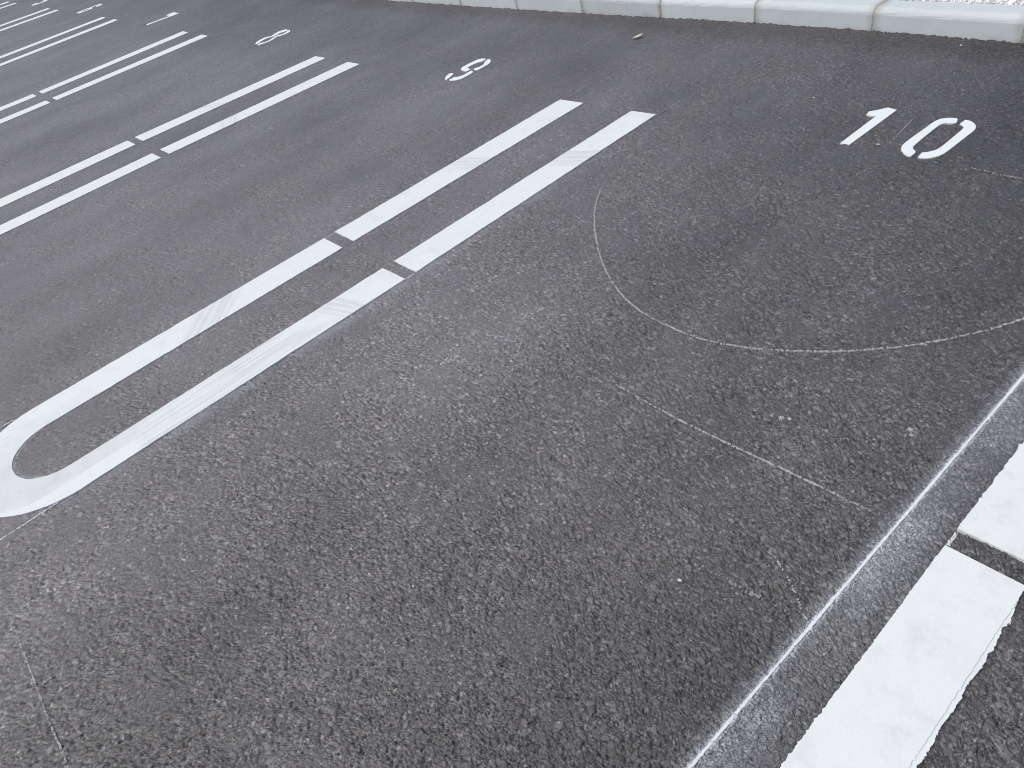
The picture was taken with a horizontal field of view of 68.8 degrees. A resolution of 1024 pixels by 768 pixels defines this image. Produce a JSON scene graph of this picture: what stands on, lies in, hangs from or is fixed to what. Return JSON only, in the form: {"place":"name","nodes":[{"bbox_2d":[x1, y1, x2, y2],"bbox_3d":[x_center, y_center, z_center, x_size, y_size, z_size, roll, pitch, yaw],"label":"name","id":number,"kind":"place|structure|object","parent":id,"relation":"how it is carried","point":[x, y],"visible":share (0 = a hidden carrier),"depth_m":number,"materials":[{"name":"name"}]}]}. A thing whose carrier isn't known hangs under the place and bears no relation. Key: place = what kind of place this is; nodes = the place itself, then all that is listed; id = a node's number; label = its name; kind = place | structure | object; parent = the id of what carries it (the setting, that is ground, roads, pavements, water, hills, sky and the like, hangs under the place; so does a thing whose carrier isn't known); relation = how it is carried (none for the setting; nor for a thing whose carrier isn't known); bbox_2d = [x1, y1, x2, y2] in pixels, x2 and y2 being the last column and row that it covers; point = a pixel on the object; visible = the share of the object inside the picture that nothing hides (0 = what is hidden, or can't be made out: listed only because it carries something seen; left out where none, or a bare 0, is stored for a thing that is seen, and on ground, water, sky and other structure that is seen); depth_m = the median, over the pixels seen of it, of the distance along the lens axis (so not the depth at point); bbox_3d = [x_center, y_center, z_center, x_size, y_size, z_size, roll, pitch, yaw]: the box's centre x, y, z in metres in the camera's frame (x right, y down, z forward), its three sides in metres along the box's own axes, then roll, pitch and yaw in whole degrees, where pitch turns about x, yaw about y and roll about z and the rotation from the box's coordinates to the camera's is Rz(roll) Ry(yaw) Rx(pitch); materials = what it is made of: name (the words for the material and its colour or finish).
{"place":"outdoors","nodes":[
{"label":"outdoors","id":0,"kind":"place"},
{"bbox_2d":[0,0,1023,767],"bbox_3d":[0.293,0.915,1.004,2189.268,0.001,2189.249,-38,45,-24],"label":"asphalt ground","id":1,"kind":"structure","parent":0,"point":[502,474],"depth_m":2.13,"materials":[{"name":"grey asphalt"}]},
{"bbox_2d":[0,2,16,8],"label":"parking line","id":2,"kind":"object","parent":1,"relation":"on","point":[7,5],"visible":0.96,"depth_m":11.30,"materials":[{"name":"paint"}]},
{"bbox_2d":[0,8,58,30],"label":"parking line","id":3,"kind":"object","parent":1,"relation":"on","point":[26,17],"visible":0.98,"depth_m":9.79,"materials":[{"name":"paint"}]},
{"bbox_2d":[0,501,59,539],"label":"chalk line","id":4,"kind":"object","parent":1,"relation":"on","point":[46,510],"visible":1,"depth_m":2.17,"materials":[{"name":"paint"}]},
{"bbox_2d":[6,602,68,767],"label":"chalk line","id":5,"kind":"object","parent":1,"relation":"on","point":[41,699],"visible":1,"depth_m":1.69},
{"bbox_2d":[0,17,116,65],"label":"parking line","id":6,"kind":"object","parent":1,"relation":"on","point":[54,43],"visible":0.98,"depth_m":8.14,"materials":[{"name":"paint"}]},
{"bbox_2d":[77,4,102,13],"bbox_3d":[-5.261,-4.673,9.313,0.336,0.011,0.176,-38,45,-24],"label":"bay number","id":7,"kind":"object","parent":1,"relation":"on","point":[98,5],"visible":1,"depth_m":9.31,"materials":[{"name":"paint"}]},
{"bbox_2d":[0,31,206,123],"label":"parking line","id":8,"kind":"object","parent":1,"relation":"on","point":[93,82],"visible":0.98,"depth_m":6.39,"materials":[{"name":"paint"}]},
{"bbox_2d":[146,12,178,24],"bbox_3d":[-3.627,-3.774,7.732,0.347,0.011,0.168,-38,45,-24],"label":"bay number","id":9,"kind":"object","parent":1,"relation":"on","point":[171,14],"visible":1,"depth_m":7.72,"materials":[{"name":"paint"}]},
{"bbox_2d":[0,56,358,235],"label":"parking line","id":10,"kind":"object","parent":1,"relation":"on","point":[39,211],"visible":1,"depth_m":4.59,"materials":[{"name":"paint"}]},
{"bbox_2d":[255,29,289,45],"bbox_3d":[-1.937,-2.801,6.046,0.320,0.011,0.175,-38,45,-24],"label":"bay number","id":11,"kind":"object","parent":1,"relation":"on","point":[275,34],"visible":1,"depth_m":6.04,"materials":[{"name":"paint"}]},
{"bbox_2d":[0,99,655,517],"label":"parking line","id":12,"kind":"object","parent":1,"relation":"on","point":[22,495],"visible":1,"depth_m":2.72,"materials":[{"name":"paint"}]},
{"bbox_2d":[388,0,412,1],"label":"kerb block","id":13,"kind":"structure","parent":1,"relation":"on","point":[403,0],"depth_m":5.99,"materials":[{"name":"concrete"}]},
{"bbox_2d":[413,0,461,5],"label":"kerb block","id":14,"kind":"structure","parent":1,"relation":"on","point":[452,2],"depth_m":5.65,"materials":[{"name":"concrete"}]},
{"bbox_2d":[445,58,490,80],"bbox_3d":[-0.253,-1.836,4.372,0.319,0.011,0.159,-38,45,-24],"label":"bay number","id":15,"kind":"object","parent":1,"relation":"on","point":[487,62],"visible":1,"depth_m":4.36,"materials":[{"name":"paint"}]},
{"bbox_2d":[460,0,517,9],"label":"kerb block","id":16,"kind":"structure","parent":1,"relation":"on","point":[510,4],"depth_m":5.26,"materials":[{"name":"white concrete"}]},
{"bbox_2d":[516,0,582,12],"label":"kerb block","id":17,"kind":"structure","parent":1,"relation":"on","point":[572,6],"depth_m":4.86,"materials":[{"name":"concrete"}]},
{"bbox_2d":[582,0,661,17],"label":"kerb block","id":18,"kind":"structure","parent":1,"relation":"on","point":[644,8],"depth_m":4.47,"materials":[{"name":"concrete"}]},
{"bbox_2d":[661,0,758,22],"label":"kerb block","id":19,"kind":"structure","parent":1,"relation":"on","point":[743,11],"depth_m":4.07,"materials":[{"name":"white concrete"}]},
{"bbox_2d":[610,380,838,496],"bbox_3d":[0.490,0.122,1.859,0.021,0.005,0.678,-38,45,-24],"label":"chalk line","id":20,"kind":"object","parent":1,"relation":"on","point":[763,460],"visible":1,"depth_m":1.79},
{"bbox_2d":[683,559,786,611],"bbox_3d":[0.454,0.411,1.538,0.230,0.004,0.015,22,53,36],"label":"chalk line","id":21,"kind":"object","parent":1,"relation":"on","point":[751,594],"visible":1,"depth_m":1.52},
{"bbox_2d":[770,415,790,421],"bbox_3d":[0.663,0.085,1.844,0.049,0.005,0.018,2,43,20],"label":"paint splash","id":22,"kind":"object","parent":1,"relation":"on","point":[782,417],"visible":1,"depth_m":1.84,"materials":[{"name":"white paint"}]},
{"bbox_2d":[774,557,824,655],"bbox_3d":[0.567,0.432,1.475,0.010,0.004,0.227,-14,40,2],"label":"chalk line","id":23,"kind":"object","parent":1,"relation":"on","point":[794,591],"visible":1,"depth_m":1.48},
{"bbox_2d":[593,191,1023,352],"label":"chalk line","id":24,"kind":"object","parent":1,"relation":"on","point":[820,351],"visible":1,"depth_m":2.04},
{"bbox_2d":[756,0,887,30],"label":"kerb block","id":25,"kind":"structure","parent":1,"relation":"on","point":[851,14],"depth_m":3.66,"materials":[{"name":"concrete"}]},
{"bbox_2d":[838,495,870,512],"bbox_3d":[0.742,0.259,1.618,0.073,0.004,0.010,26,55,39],"label":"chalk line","id":26,"kind":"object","parent":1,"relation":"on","point":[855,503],"visible":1,"depth_m":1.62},
{"bbox_2d":[688,375,1023,767],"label":"spray line","id":27,"kind":"object","parent":1,"relation":"on","point":[797,641],"visible":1,"depth_m":1.48,"materials":[{"name":"paint"}]},
{"bbox_2d":[889,119,912,143],"bbox_3d":[1.442,-0.937,2.767,0.011,0.004,0.208,24,54,38],"label":"chalk line","id":28,"kind":"object","parent":1,"relation":"on","point":[901,130],"visible":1,"depth_m":2.77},
{"bbox_2d":[780,442,1023,767],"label":"parking line","id":29,"kind":"object","parent":1,"relation":"on","point":[894,700],"visible":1,"depth_m":1.34,"materials":[{"name":"paint"}]},
{"bbox_2d":[840,108,975,158],"bbox_3d":[1.450,-0.925,2.754,0.335,0.011,0.401,-38,45,-24],"label":"bay number","id":30,"kind":"object","parent":1,"relation":"on","point":[907,149],"visible":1,"depth_m":2.71,"materials":[{"name":"paint"}]},
{"bbox_2d":[906,427,916,436],"bbox_3d":[0.924,0.110,1.729,0.028,0.005,0.024,-38,45,-24],"label":"paint splash","id":31,"kind":"object","parent":1,"relation":"on","point":[910,429],"visible":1,"depth_m":1.73,"materials":[{"name":"white paint"}]},
{"bbox_2d":[915,531,942,545],"bbox_3d":[0.846,0.315,1.518,0.010,0.004,0.054,-40,45,-26],"label":"chalk line","id":32,"kind":"object","parent":1,"relation":"on","point":[929,539],"visible":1,"depth_m":1.52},
{"bbox_2d":[874,0,1023,42],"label":"kerb block","id":33,"kind":"structure","parent":1,"relation":"on","point":[996,22],"depth_m":3.25,"materials":[{"name":"concrete"}]},
{"bbox_2d":[946,532,957,545],"bbox_3d":[0.886,0.314,1.507,0.039,0.004,0.010,-38,45,-24],"label":"chalk line","id":34,"kind":"object","parent":1,"relation":"on","point":[951,539],"visible":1,"depth_m":1.50,"materials":[{"name":"paint"}]},
{"bbox_2d":[971,167,1022,178],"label":"chalk line","id":35,"kind":"object","parent":1,"relation":"on","point":[1000,174],"visible":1,"depth_m":2.41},
{"bbox_2d":[902,0,1023,5],"bbox_3d":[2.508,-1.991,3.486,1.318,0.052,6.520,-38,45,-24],"label":"gravel","id":36,"kind":"structure","parent":0,"point":[1008,2],"depth_m":3.23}
]}

